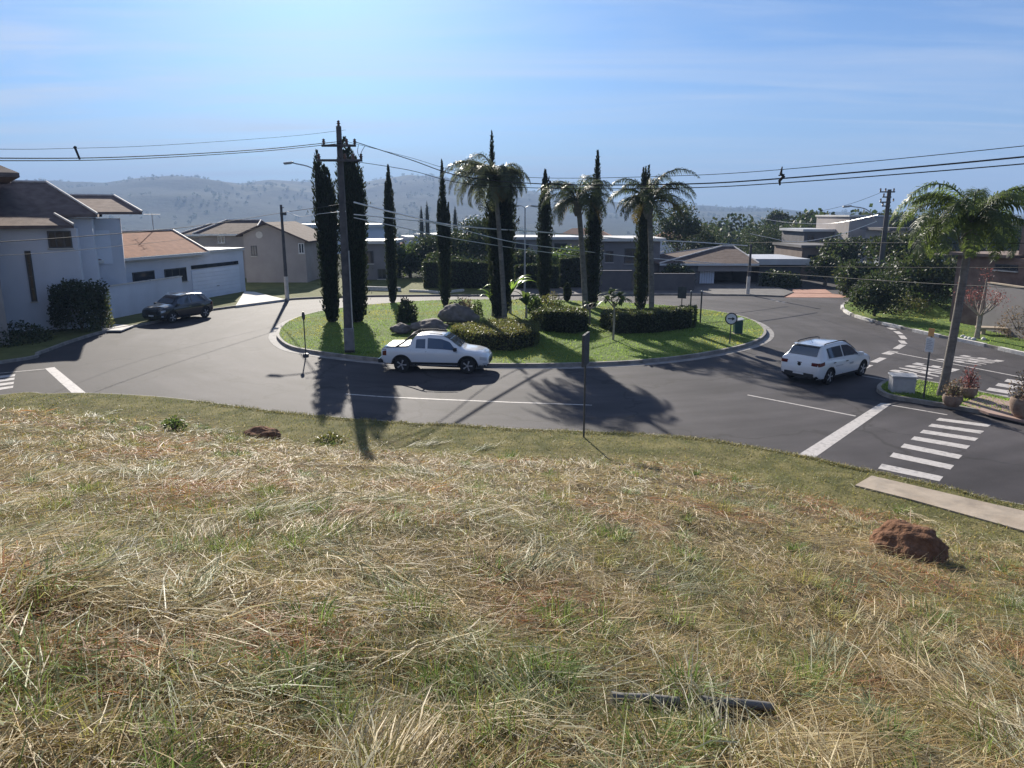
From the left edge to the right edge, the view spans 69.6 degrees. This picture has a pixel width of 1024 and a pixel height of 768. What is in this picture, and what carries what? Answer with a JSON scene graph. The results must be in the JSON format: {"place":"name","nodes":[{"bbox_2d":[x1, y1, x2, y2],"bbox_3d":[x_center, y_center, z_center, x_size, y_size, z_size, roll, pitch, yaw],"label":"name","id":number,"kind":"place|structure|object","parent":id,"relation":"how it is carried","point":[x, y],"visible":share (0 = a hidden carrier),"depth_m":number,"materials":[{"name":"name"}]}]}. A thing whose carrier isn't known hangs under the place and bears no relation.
{"place":"outdoors","nodes":[
{"label":"outdoors","id":0,"kind":"place"},
{"bbox_2d":[0,278,489,359],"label":"verge","id":1,"kind":"structure","parent":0,"point":[305,289],"depth_m":58.45,"materials":[{"name":"green plant"}]},
{"bbox_2d":[0,165,19,344],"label":"neighbour house","id":2,"kind":"structure","parent":1,"relation":"on","point":[7,175],"depth_m":35.95,"materials":[{"name":"paint"}]},
{"bbox_2d":[0,320,54,347],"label":"shrub","id":3,"kind":"object","parent":1,"relation":"on","point":[33,333],"visible":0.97,"depth_m":36.96,"materials":[{"name":"green plant"}]},
{"bbox_2d":[0,180,142,330],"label":"white house","id":4,"kind":"structure","parent":1,"relation":"on","point":[30,210],"depth_m":40.80,"materials":[{"name":"paint"}]},
{"bbox_2d":[24,251,38,302],"bbox_3d":[-26.181,-5.823,40.064,0.379,2.806,0.128,-7,15,-26],"label":"tall window","id":5,"kind":"structure","parent":4,"relation":"in","point":[28,258],"depth_m":40.09,"materials":[{"name":"grey glass"}]},
{"bbox_2d":[47,231,73,248],"bbox_3d":[-24.769,-7.888,40.326,1.230,0.973,0.128,-7,15,-26],"label":"window","id":6,"kind":"structure","parent":4,"relation":"in","point":[61,243],"depth_m":40.35,"materials":[{"name":"grey"}]},
{"bbox_2d":[46,277,113,331],"bbox_3d":[-23.910,-4.439,40.593,2.894,3.032,2.834,0,13,0],"label":"shrub","id":7,"kind":"object","parent":1,"relation":"on","point":[82,297],"visible":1,"depth_m":39.97,"materials":[{"name":"green plant"}]},
{"bbox_2d":[101,276,182,318],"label":"garden wall","id":8,"kind":"structure","parent":1,"relation":"on","point":[131,298],"depth_m":47.71,"materials":[{"name":"white paint"}]},
{"bbox_2d":[98,213,245,297],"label":"garage house","id":9,"kind":"structure","parent":1,"relation":"on","point":[208,272],"depth_m":54.81,"materials":[{"name":"white paint"}]},
{"bbox_2d":[191,266,240,297],"bbox_3d":[-23.186,-7.979,57.980,0.086,2.265,6.151,3,13,12],"label":"garage door","id":10,"kind":"structure","parent":9,"relation":"in","point":[220,289],"depth_m":57.89,"materials":[{"name":"metal"}]},
{"bbox_2d":[192,219,320,281],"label":"gabled house","id":11,"kind":"structure","parent":1,"relation":"on","point":[262,255],"depth_m":69.41,"materials":[{"name":"beige paint"}]},
{"bbox_2d":[280,205,288,299],"bbox_3d":[-17.083,-9.868,55.519,0.502,7.092,0.320,0,13,0],"label":"concrete post","id":12,"kind":"object","parent":1,"relation":"on","point":[286,286],"visible":0.99,"depth_m":55.50,"materials":[{"name":"concrete"}]},
{"bbox_2d":[365,239,403,279],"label":"box house","id":13,"kind":"structure","parent":1,"relation":"on","point":[376,270],"depth_m":72.17,"materials":[{"name":"grey"}]},
{"bbox_2d":[422,258,489,287],"bbox_3d":[-4.733,-9.640,64.677,6.296,2.745,2.196,0,13,0],"label":"hedge","id":14,"kind":"object","parent":1,"relation":"on","point":[469,273],"visible":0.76,"depth_m":63.97,"materials":[{"name":"green plant"}]},
{"bbox_2d":[236,291,284,307],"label":"driveway","id":15,"kind":"structure","parent":0,"point":[247,298],"depth_m":55.10,"materials":[{"name":"concrete"}]},
{"bbox_2d":[0,279,1023,503],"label":"road","id":16,"kind":"structure","parent":0,"point":[233,356],"depth_m":28.24,"materials":[{"name":"grey asphalt"}]},
{"bbox_2d":[142,291,212,322],"bbox_3d":[-20.765,-4.846,45.797,2.062,1.672,4.196,5,14,22],"label":"parked car","id":17,"kind":"object","parent":16,"relation":"on","point":[172,307],"visible":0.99,"depth_m":45.09,"materials":[{"name":"black paint"}]},
{"bbox_2d":[0,294,485,363],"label":"kerb","id":18,"kind":"structure","parent":16,"relation":"on","point":[37,354],"depth_m":40.98,"materials":[{"name":"concrete"}]},
{"bbox_2d":[378,329,491,373],"bbox_3d":[-3.197,-1.530,31.008,4.665,1.853,1.998,1,13,5],"label":"pickup truck","id":19,"kind":"object","parent":16,"relation":"on","point":[433,348],"visible":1,"depth_m":30.30,"materials":[{"name":"white paint"}]},
{"bbox_2d":[0,299,1023,480],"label":"road markings","id":20,"kind":"object","parent":16,"relation":"on","point":[822,445],"visible":0.88,"depth_m":22.35,"materials":[{"name":"paint"}]},
{"bbox_2d":[279,299,763,362],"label":"island turf","id":21,"kind":"structure","parent":16,"relation":"on","point":[617,337],"depth_m":38.33,"materials":[{"name":"green plant"}]},
{"bbox_2d":[307,148,341,321],"bbox_3d":[-10.765,-8.480,42.790,1.586,10.014,1.703,11,17,38],"label":"cypress tree","id":22,"kind":"object","parent":21,"relation":"on","point":[326,237],"visible":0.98,"depth_m":42.47,"materials":[{"name":"green plant"}]},
{"bbox_2d":[316,120,364,352],"bbox_3d":[-7.474,-6.325,33.041,2.154,10.485,0.574,0,13,0],"label":"power pole","id":23,"kind":"object","parent":21,"relation":"on","point":[349,341],"visible":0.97,"depth_m":33.02,"materials":[{"name":"concrete"}]},
{"bbox_2d":[0,141,340,158],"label":"power cable","id":24,"kind":"object","parent":23,"relation":"attached to","point":[160,155],"visible":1,"depth_m":25.90,"materials":[{"name":"grey rubber"}]},
{"bbox_2d":[0,143,340,160],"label":"power cable","id":25,"kind":"object","parent":23,"relation":"attached to","point":[156,157],"visible":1,"depth_m":25.78,"materials":[{"name":"grey rubber"}]},
{"bbox_2d":[353,202,747,245],"bbox_3d":[4.328,-9.681,46.120,35.171,2.962,3.813,-12,18,-43],"label":"power cable","id":26,"kind":"object","parent":23,"relation":"attached to","point":[524,230],"visible":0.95,"depth_m":43.48,"materials":[{"name":"metal"}]},
{"bbox_2d":[354,214,747,265],"bbox_3d":[4.510,-8.654,46.218,35.259,3.937,3.401,-12,18,-43],"label":"power cable","id":27,"kind":"object","parent":23,"relation":"attached to","point":[523,243],"visible":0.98,"depth_m":42.98,"materials":[{"name":"rubber"}]},
{"bbox_2d":[350,142,1021,177],"bbox_3d":[2.387,-7.208,22.130,1.298,2.032,28.066,-11,17,-39],"label":"power cable","id":28,"kind":"object","parent":23,"relation":"attached to","point":[746,172],"visible":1,"depth_m":18.32,"materials":[{"name":"grey rubber"}]},
{"bbox_2d":[354,161,1023,188],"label":"power cable","id":29,"kind":"object","parent":23,"relation":"attached to","point":[728,186],"visible":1,"depth_m":19.21,"materials":[{"name":"grey rubber"}]},
{"bbox_2d":[356,142,1023,185],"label":"power cable","id":30,"kind":"object","parent":23,"relation":"attached to","point":[730,181],"visible":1,"depth_m":19.18,"materials":[{"name":"grey rubber"}]},
{"bbox_2d":[331,136,372,322],"bbox_3d":[-9.317,-8.835,42.785,2.451,10.711,2.340,0,13,0],"label":"cypress tree","id":31,"kind":"object","parent":21,"relation":"on","point":[355,192],"visible":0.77,"depth_m":42.34,"materials":[{"name":"green plant"}]},
{"bbox_2d":[382,164,398,302],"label":"cypress tree","id":32,"kind":"object","parent":21,"relation":"on","point":[390,240],"visible":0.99,"depth_m":52.23,"materials":[{"name":"green plant"}]},
{"bbox_2d":[395,296,418,322],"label":"shrub","id":33,"kind":"object","parent":21,"relation":"on","point":[404,312],"visible":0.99,"depth_m":43.48,"materials":[{"name":"green plant"}]},
{"bbox_2d":[410,318,448,332],"bbox_3d":[-4.418,-3.179,39.569,2.147,0.717,1.792,-3,13,-11],"label":"boulder","id":34,"kind":"object","parent":21,"relation":"on","point":[433,323],"visible":0.73,"depth_m":39.09,"materials":[{"name":"stone"}]},
{"bbox_2d":[436,158,452,305],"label":"cypress tree","id":35,"kind":"object","parent":21,"relation":"on","point":[444,251],"visible":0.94,"depth_m":50.76,"materials":[{"name":"green plant"}]},
{"bbox_2d":[437,303,479,322],"bbox_3d":[-3.131,-4.186,42.969,2.615,1.061,1.618,3,13,11],"label":"boulder","id":36,"kind":"object","parent":21,"relation":"on","point":[455,313],"visible":0.94,"depth_m":42.45,"materials":[{"name":"stone"}]},
{"bbox_2d":[438,152,530,319],"bbox_3d":[-1.671,-8.328,42.831,5.105,9.708,5.025,-12,18,-42],"label":"palm tree","id":37,"kind":"object","parent":21,"relation":"on","point":[502,171],"visible":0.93,"depth_m":41.24,"materials":[{"name":"green plant"}]},
{"bbox_2d":[449,317,540,350],"bbox_3d":[-0.834,-2.645,37.135,4.741,1.073,6.019,0,13,0],"label":"hedge","id":38,"kind":"object","parent":21,"relation":"on","point":[511,334],"visible":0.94,"depth_m":35.40,"materials":[{"name":"green plant"}]},
{"bbox_2d":[479,130,519,318],"bbox_3d":[-0.750,-9.488,44.423,2.477,11.252,2.212,0,13,0],"label":"cypress tree","id":39,"kind":"object","parent":21,"relation":"on","point":[508,212],"visible":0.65,"depth_m":44.28,"materials":[{"name":"green plant"}]},
{"bbox_2d":[534,168,554,300],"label":"cypress tree","id":40,"kind":"object","parent":21,"relation":"on","point":[544,266],"visible":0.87,"depth_m":53.01,"materials":[{"name":"green plant"}]},
{"bbox_2d":[529,305,589,333],"bbox_3d":[2.691,-3.898,41.925,3.467,1.363,5.643,0,13,0],"label":"hedge","id":41,"kind":"object","parent":21,"relation":"on","point":[565,319],"visible":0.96,"depth_m":40.03,"materials":[{"name":"green plant"}]},
{"bbox_2d":[536,175,614,309],"bbox_3d":[4.146,-9.210,48.647,5.141,8.829,5.363,0,13,0],"label":"palm tree","id":42,"kind":"object","parent":21,"relation":"on","point":[578,200],"visible":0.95,"depth_m":47.59,"materials":[{"name":"green plant"}]},
{"bbox_2d":[584,150,605,306],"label":"cypress tree","id":43,"kind":"object","parent":21,"relation":"on","point":[595,238],"visible":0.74,"depth_m":49.72,"materials":[{"name":"green plant"}]},
{"bbox_2d":[597,288,632,339],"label":"plumeria tree","id":44,"kind":"object","parent":21,"relation":"on","point":[622,299],"visible":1,"depth_m":37.13,"materials":[{"name":"green plant"}]},
{"bbox_2d":[630,164,654,307],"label":"cypress tree","id":45,"kind":"object","parent":21,"relation":"on","point":[641,273],"visible":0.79,"depth_m":48.79,"materials":[{"name":"green plant"}]},
{"bbox_2d":[599,304,697,333],"bbox_3d":[8.028,-3.819,41.645,6.186,1.335,5.059,0,13,0],"label":"hedge","id":46,"kind":"object","parent":21,"relation":"on","point":[648,320],"visible":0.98,"depth_m":40.24,"materials":[{"name":"green plant"}]},
{"bbox_2d":[604,167,699,307],"bbox_3d":[8.220,-8.133,43.560,5.369,8.998,5.013,0,13,0],"label":"palm tree","id":47,"kind":"object","parent":21,"relation":"on","point":[645,198],"visible":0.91,"depth_m":42.77,"materials":[{"name":"green plant"}]},
{"bbox_2d":[277,299,765,366],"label":"island kerb","id":48,"kind":"structure","parent":16,"relation":"on","point":[567,364],"depth_m":33.30,"materials":[{"name":"concrete"}]},
{"bbox_2d":[269,319,773,368],"bbox_3d":[0.578,-3.475,43.618,29.036,0.038,25.524,0,13,0],"label":"island gutter","id":49,"kind":"object","parent":16,"relation":"on","point":[275,342],"visible":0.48,"depth_m":33.49,"materials":[{"name":"concrete"}]},
{"bbox_2d":[511,294,783,296],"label":"kerb","id":50,"kind":"structure","parent":16,"relation":"on","point":[686,294],"depth_m":59.43,"materials":[{"name":"concrete"}]},
{"bbox_2d":[748,254,809,282],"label":"canopy house","id":51,"kind":"structure","parent":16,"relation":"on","point":[773,260],"depth_m":69.33,"materials":[{"name":"grey"}]},
{"bbox_2d":[800,251,847,285],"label":"broadleaf tree","id":52,"kind":"object","parent":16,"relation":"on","point":[826,265],"visible":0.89,"depth_m":66.85,"materials":[{"name":"green plant"}]},
{"bbox_2d":[781,336,869,384],"bbox_3d":[12.690,-1.128,29.595,4.175,1.704,2.041,-10,16,-37],"label":"hatchback car","id":53,"kind":"object","parent":16,"relation":"on","point":[825,361],"visible":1,"depth_m":28.56,"materials":[{"name":"white paint"}]},
{"bbox_2d":[816,233,873,263],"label":"broadleaf tree","id":54,"kind":"object","parent":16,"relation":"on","point":[846,251],"visible":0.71,"depth_m":70.03,"materials":[{"name":"green plant"}]},
{"bbox_2d":[841,305,1023,355],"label":"kerb whitewash","id":55,"kind":"object","parent":16,"relation":"on","point":[982,344],"visible":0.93,"depth_m":39.49,"materials":[{"name":"white paint"}]},
{"bbox_2d":[880,379,1009,412],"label":"median turf","id":56,"kind":"structure","parent":16,"relation":"on","point":[920,390],"depth_m":26.43,"materials":[{"name":"green plant"}]},
{"bbox_2d":[888,372,918,392],"bbox_3d":[14.171,-0.026,26.738,0.860,0.640,0.700,3,13,14],"label":"utility cabinet","id":57,"kind":"object","parent":56,"relation":"on","point":[902,382],"visible":0.98,"depth_m":26.47,"materials":[{"name":"grey metal"}]},
{"bbox_2d":[888,181,1023,395],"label":"palm tree","id":58,"kind":"object","parent":56,"relation":"on","point":[994,217],"visible":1,"depth_m":24.41,"materials":[{"name":"green plant"}]},
{"bbox_2d":[959,365,980,397],"bbox_3d":[16.008,-0.119,25.735,0.679,1.171,0.717,0,13,0],"label":"planter","id":59,"kind":"object","parent":56,"relation":"on","point":[970,389],"visible":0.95,"depth_m":25.64,"materials":[{"name":"ceramic"}]},
{"bbox_2d":[962,395,1023,422],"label":"median paving","id":60,"kind":"structure","parent":56,"relation":"on","point":[996,413],"depth_m":24.42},
{"bbox_2d":[1007,370,1023,418],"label":"planter","id":61,"kind":"object","parent":60,"relation":"on","point":[1016,404],"visible":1,"depth_m":23.10,"materials":[{"name":"ceramic"}]},
{"bbox_2d":[876,378,1023,423],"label":"median kerb","id":62,"kind":"structure","parent":16,"relation":"on","point":[880,391],"depth_m":25.56,"materials":[{"name":"concrete"}]},
{"bbox_2d":[941,378,964,406],"bbox_3d":[14.715,0.274,24.562,0.748,0.933,0.723,0,13,0],"label":"planter","id":63,"kind":"object","parent":62,"relation":"on","point":[953,397],"visible":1,"depth_m":24.45,"materials":[{"name":"ceramic"}]},
{"bbox_2d":[0,392,1023,767],"bbox_3d":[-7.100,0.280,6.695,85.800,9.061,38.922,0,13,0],"label":"lot ground","id":64,"kind":"structure","parent":0,"point":[380,432],"depth_m":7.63,"materials":[{"name":"plant"}]},
{"bbox_2d":[243,426,280,439],"bbox_3d":[-7.044,1.405,20.678,1.053,0.447,0.932,-4,14,-17],"label":"termite mound","id":65,"kind":"object","parent":64,"relation":"on","point":[262,431],"visible":0.52,"depth_m":20.48,"materials":[{"name":"brown soil"}]},
{"bbox_2d":[581,331,589,436],"bbox_3d":[2.071,0.085,20.959,0.075,3.080,0.760,4,14,17],"label":"traffic sign","id":66,"kind":"object","parent":64,"relation":"on","point":[585,347],"visible":0.99,"depth_m":20.80,"materials":[{"name":"metal"}]},
{"bbox_2d":[189,400,1023,506],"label":"kerb grass","id":67,"kind":"structure","parent":64,"relation":"on","point":[838,464],"depth_m":21.41,"materials":[{"name":"green plant"}]},
{"bbox_2d":[610,691,774,710],"bbox_3d":[0.990,1.719,3.931,0.966,0.272,0.122,-3,13,-13],"label":"drain pipe","id":68,"kind":"object","parent":64,"relation":"on","point":[750,704],"visible":0.73,"depth_m":3.88,"materials":[{"name":"grey plastic"}]},
{"bbox_2d":[868,519,949,563],"bbox_3d":[5.581,2.231,10.283,1.099,0.552,0.993,-4,14,-17],"label":"termite mound","id":69,"kind":"object","parent":64,"relation":"on","point":[917,541],"visible":0.76,"depth_m":10.07,"materials":[{"name":"brown soil"}]},
{"bbox_2d":[0,0,1023,214],"label":"sky","id":70,"kind":"structure","parent":0,"point":[718,87],"materials":[{"name":"blue"}]},
{"bbox_2d":[42,175,1023,278],"bbox_3d":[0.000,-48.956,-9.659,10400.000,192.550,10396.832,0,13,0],"label":"terrain","id":71,"kind":"structure","parent":0,"point":[162,201],"depth_m":1747.06,"materials":[{"name":"green plant"}]},
{"bbox_2d":[303,223,384,253],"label":"house","id":72,"kind":"structure","parent":71,"relation":"on","point":[375,230],"depth_m":148.91,"materials":[{"name":"grey paint"}]},
{"bbox_2d":[397,240,428,277],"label":"broadleaf tree","id":73,"kind":"object","parent":71,"relation":"on","point":[405,264],"visible":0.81,"depth_m":75.39,"materials":[{"name":"green plant"}]},
{"bbox_2d":[408,234,437,272],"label":"broadleaf tree","id":74,"kind":"object","parent":71,"relation":"on","point":[431,241],"visible":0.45,"depth_m":75.39,"materials":[{"name":"green plant"}]},
{"bbox_2d":[434,229,488,259],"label":"broadleaf tree","id":75,"kind":"object","parent":71,"relation":"on","point":[462,245],"visible":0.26,"depth_m":75.17,"materials":[{"name":"green plant"}]},
{"bbox_2d":[453,214,512,254],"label":"broadleaf tree","id":76,"kind":"object","parent":71,"relation":"on","point":[478,223],"visible":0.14,"depth_m":79.17,"materials":[{"name":"green plant"}]},
{"bbox_2d":[25,173,1023,258],"bbox_3d":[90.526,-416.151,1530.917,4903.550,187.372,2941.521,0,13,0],"label":"valley woods","id":77,"kind":"object","parent":71,"relation":"on","point":[729,233],"visible":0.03,"depth_m":145.96,"materials":[{"name":"green plant"}]},
{"bbox_2d":[513,235,586,254],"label":"terrace house","id":78,"kind":"structure","parent":71,"relation":"on","point":[558,241],"depth_m":80.60,"materials":[{"name":"grey paint"}]},
{"bbox_2d":[599,236,665,280],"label":"modern house","id":79,"kind":"structure","parent":71,"relation":"on","point":[617,247],"depth_m":71.00,"materials":[{"name":"grey"}]},
{"bbox_2d":[652,200,705,251],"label":"broadleaf tree","id":80,"kind":"object","parent":71,"relation":"on","point":[675,225],"visible":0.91,"depth_m":84.88,"materials":[{"name":"green plant"}]},
{"bbox_2d":[661,222,725,252],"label":"broadleaf tree","id":81,"kind":"object","parent":71,"relation":"on","point":[705,235],"visible":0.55,"depth_m":96.77,"materials":[{"name":"green plant"}]},
{"bbox_2d":[734,217,795,253],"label":"broadleaf tree","id":82,"kind":"object","parent":71,"relation":"on","point":[770,246],"visible":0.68,"depth_m":107.05,"materials":[{"name":"green plant"}]},
{"bbox_2d":[772,243,834,278],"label":"brown block house","id":83,"kind":"structure","parent":71,"relation":"on","point":[806,250],"depth_m":74.45,"materials":[{"name":"grey"}]},
{"bbox_2d":[779,228,835,243],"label":"grey flat house","id":84,"kind":"structure","parent":71,"relation":"on","point":[798,234],"depth_m":94.31,"materials":[{"name":"grey paint"}]},
{"bbox_2d":[815,215,891,262],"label":"white gable building","id":85,"kind":"structure","parent":71,"relation":"on","point":[841,227],"depth_m":90.24,"materials":[{"name":"white paint"}]},
{"bbox_2d":[860,227,914,264],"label":"hill house","id":86,"kind":"structure","parent":71,"relation":"on","point":[873,231],"depth_m":85.30,"materials":[{"name":"grey"}]},
{"bbox_2d":[511,279,792,296],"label":"verge","id":87,"kind":"structure","parent":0,"point":[724,286],"depth_m":62.49,"materials":[{"name":"green plant"}]},
{"bbox_2d":[514,263,559,288],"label":"hedge","id":88,"kind":"object","parent":87,"relation":"on","point":[531,270],"visible":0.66,"depth_m":63.99,"materials":[{"name":"green plant"}]},
{"bbox_2d":[558,256,598,287],"bbox_3d":[5.938,-9.998,65.682,3.717,2.984,2.181,0,13,0],"label":"hedge","id":89,"kind":"object","parent":87,"relation":"on","point":[570,270],"visible":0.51,"depth_m":64.89,"materials":[{"name":"green plant"}]},
{"bbox_2d":[599,270,695,289],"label":"garden wall","id":90,"kind":"structure","parent":87,"relation":"on","point":[618,279],"depth_m":62.62,"materials":[{"name":"grey"}]},
{"bbox_2d":[654,245,759,283],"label":"hip roofed house","id":91,"kind":"structure","parent":87,"relation":"on","point":[726,255],"depth_m":68.91,"materials":[{"name":"brown tile"}]},
{"bbox_2d":[755,269,801,288],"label":"hedge","id":92,"kind":"object","parent":87,"relation":"on","point":[771,278],"visible":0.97,"depth_m":65.73,"materials":[{"name":"green plant"}]},
{"bbox_2d":[784,289,846,297],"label":"driveway","id":93,"kind":"structure","parent":0,"point":[810,293],"depth_m":59.91,"materials":[{"name":"brick"}]},
{"bbox_2d":[844,286,1023,350],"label":"verge","id":94,"kind":"structure","parent":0,"point":[999,343],"depth_m":42.67,"materials":[{"name":"green plant"}]},
{"bbox_2d":[831,259,886,296],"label":"broadleaf tree","id":95,"kind":"object","parent":94,"relation":"on","point":[851,269],"visible":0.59,"depth_m":58.87,"materials":[{"name":"green plant"}]},
{"bbox_2d":[842,188,894,265],"bbox_3d":[28.195,-11.332,58.936,3.934,8.409,0.530,0,13,0],"label":"utility pole","id":96,"kind":"object","parent":94,"relation":"on","point":[885,227],"visible":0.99,"depth_m":58.42,"materials":[{"name":"concrete"}]},
{"bbox_2d":[844,269,911,315],"bbox_3d":[23.047,-5.662,46.205,3.830,3.148,3.635,8,15,30],"label":"shrub","id":97,"kind":"object","parent":94,"relation":"on","point":[868,292],"visible":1,"depth_m":45.55,"materials":[{"name":"green plant"}]},
{"bbox_2d":[858,228,941,277],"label":"broadleaf tree","id":98,"kind":"object","parent":94,"relation":"on","point":[894,241],"visible":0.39,"depth_m":60.37,"materials":[{"name":"green plant"}]},
{"bbox_2d":[878,292,932,314],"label":"shrub","id":99,"kind":"object","parent":94,"relation":"on","point":[916,303],"visible":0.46,"depth_m":47.52,"materials":[{"name":"green plant"}]},
{"bbox_2d":[875,295,949,317],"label":"grass bank","id":100,"kind":"structure","parent":94,"relation":"on","point":[937,311],"depth_m":47.70,"materials":[{"name":"green plant"}]},
{"bbox_2d":[877,241,957,301],"bbox_3d":[28.626,-7.535,51.355,5.782,4.801,7.004,7,15,27],"label":"broadleaf tree","id":101,"kind":"object","parent":94,"relation":"on","point":[939,276],"visible":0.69,"depth_m":50.22,"materials":[{"name":"green plant"}]},
{"bbox_2d":[899,285,950,310],"bbox_3d":[27.718,-5.791,49.619,4.102,1.691,3.910,0,13,0],"label":"shrub","id":102,"kind":"object","parent":94,"relation":"on","point":[931,297],"visible":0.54,"depth_m":48.98,"materials":[{"name":"green plant"}]},
{"bbox_2d":[950,268,1015,337],"bbox_3d":[24.176,-4.263,37.827,3.049,4.084,2.831,0,13,0],"label":"pruned tree","id":103,"kind":"object","parent":94,"relation":"on","point":[980,313],"visible":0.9,"depth_m":37.92,"materials":[{"name":"brown plant"}]},
{"bbox_2d":[949,200,1023,325],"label":"brown house","id":104,"kind":"structure","parent":94,"relation":"on","point":[1013,276],"depth_m":41.84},
{"bbox_2d":[982,282,1023,338],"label":"grey garden wall","id":105,"kind":"structure","parent":94,"relation":"on","point":[991,317],"depth_m":39.27,"materials":[{"name":"paint"}]},
{"bbox_2d":[855,476,1023,531],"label":"pavement","id":106,"kind":"structure","parent":0,"point":[1009,517],"depth_m":16.38,"materials":[{"name":"concrete"}]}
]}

